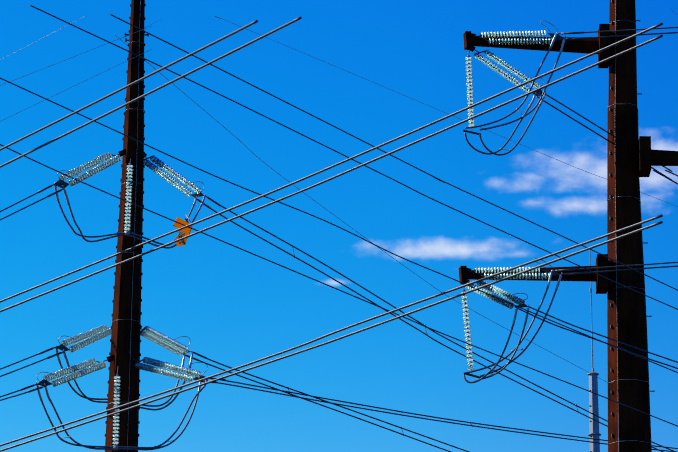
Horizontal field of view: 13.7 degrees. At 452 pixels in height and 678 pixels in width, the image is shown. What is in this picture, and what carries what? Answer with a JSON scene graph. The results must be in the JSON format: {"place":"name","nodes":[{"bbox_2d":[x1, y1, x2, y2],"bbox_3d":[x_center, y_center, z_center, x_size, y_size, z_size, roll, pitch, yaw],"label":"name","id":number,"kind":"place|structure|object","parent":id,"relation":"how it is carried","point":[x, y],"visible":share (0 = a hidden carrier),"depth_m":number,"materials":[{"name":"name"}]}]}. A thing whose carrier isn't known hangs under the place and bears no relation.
{"place":"outdoors","nodes":[
{"label":"outdoors","id":0,"kind":"place"},
{"bbox_2d":[0,16,677,451],"bbox_3d":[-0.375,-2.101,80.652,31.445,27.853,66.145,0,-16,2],"label":"circuit conductors","id":1,"kind":"object","parent":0,"point":[214,380],"visible":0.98,"depth_m":51.49,"materials":[{"name":"metal"}]},
{"bbox_2d":[0,5,677,451],"bbox_3d":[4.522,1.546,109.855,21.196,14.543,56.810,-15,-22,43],"label":"conductors and jumpers","id":2,"kind":"object","parent":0,"point":[296,393],"visible":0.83,"depth_m":105.92,"materials":[{"name":"metal"}]},
{"bbox_2d":[173,217,192,245],"bbox_3d":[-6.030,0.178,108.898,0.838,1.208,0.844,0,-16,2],"label":"danger tag","id":3,"kind":"object","parent":2,"relation":"attached to","point":[187,231],"visible":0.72,"depth_m":108.86,"materials":[{"name":"orange plastic"}]},
{"bbox_2d":[36,31,565,401],"bbox_3d":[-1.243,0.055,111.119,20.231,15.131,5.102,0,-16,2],"label":"compression terminals","id":4,"kind":"object","parent":2,"relation":"on","point":[203,200],"visible":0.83,"depth_m":109.63,"materials":[{"name":"metal"}]},
{"bbox_2d":[41,48,560,450],"bbox_3d":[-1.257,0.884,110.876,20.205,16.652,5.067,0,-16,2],"label":"jumper loops","id":5,"kind":"object","parent":4,"relation":"attached to","point":[483,376],"visible":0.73,"depth_m":109.83,"materials":[{"name":"metal"}]},
{"bbox_2d":[0,0,677,451],"label":"sky","id":6,"kind":"structure","parent":0,"point":[236,307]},
{"bbox_2d":[587,250,600,451],"bbox_3d":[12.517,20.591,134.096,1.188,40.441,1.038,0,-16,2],"label":"distant galvanised pole","id":7,"kind":"object","parent":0,"point":[594,409],"visible":0.88,"depth_m":137.33,"materials":[{"name":"grey metal"}]},
{"label":"ground","id":8,"kind":"structure","parent":0,"visible":0},
{"bbox_2d":[105,0,677,451],"bbox_3d":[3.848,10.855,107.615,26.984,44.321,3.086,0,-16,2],"label":"weathered steel poles","id":9,"kind":"object","parent":8,"relation":"on","point":[633,158],"visible":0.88,"depth_m":110.37,"materials":[{"name":"brown metal"}]},
{"bbox_2d":[43,30,552,443],"bbox_3d":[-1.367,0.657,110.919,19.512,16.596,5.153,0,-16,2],"label":"glass insulator discs","id":10,"kind":"object","parent":9,"relation":"attached to","point":[158,338],"visible":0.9,"depth_m":110.52,"materials":[{"name":"glass"}]},
{"bbox_2d":[44,32,550,443],"bbox_3d":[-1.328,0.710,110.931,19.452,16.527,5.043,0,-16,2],"label":"insulator cap pins","id":11,"kind":"object","parent":10,"relation":"on","point":[474,269],"visible":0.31,"depth_m":109.71,"materials":[{"name":"grey metal"}]},
{"bbox_2d":[37,0,654,451],"bbox_3d":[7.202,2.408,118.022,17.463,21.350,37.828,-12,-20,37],"label":"yokes and links","id":12,"kind":"object","parent":9,"relation":"attached to","point":[65,184],"visible":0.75,"depth_m":110.18,"materials":[{"name":"grey metal"}]},
{"bbox_2d":[0,9,677,382],"bbox_3d":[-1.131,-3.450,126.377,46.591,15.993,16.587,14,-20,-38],"label":"shield wires","id":13,"kind":"object","parent":12,"relation":"attached to","point":[280,175],"visible":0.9,"depth_m":124.32,"materials":[{"name":"metal"}]},
{"bbox_2d":[37,0,651,450],"bbox_3d":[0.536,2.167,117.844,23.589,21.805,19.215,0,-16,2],"label":"galvanised fittings","id":14,"kind":"object","parent":12,"relation":"attached to","point":[115,448],"visible":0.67,"depth_m":110.26,"materials":[{"name":"metal"}]}
]}

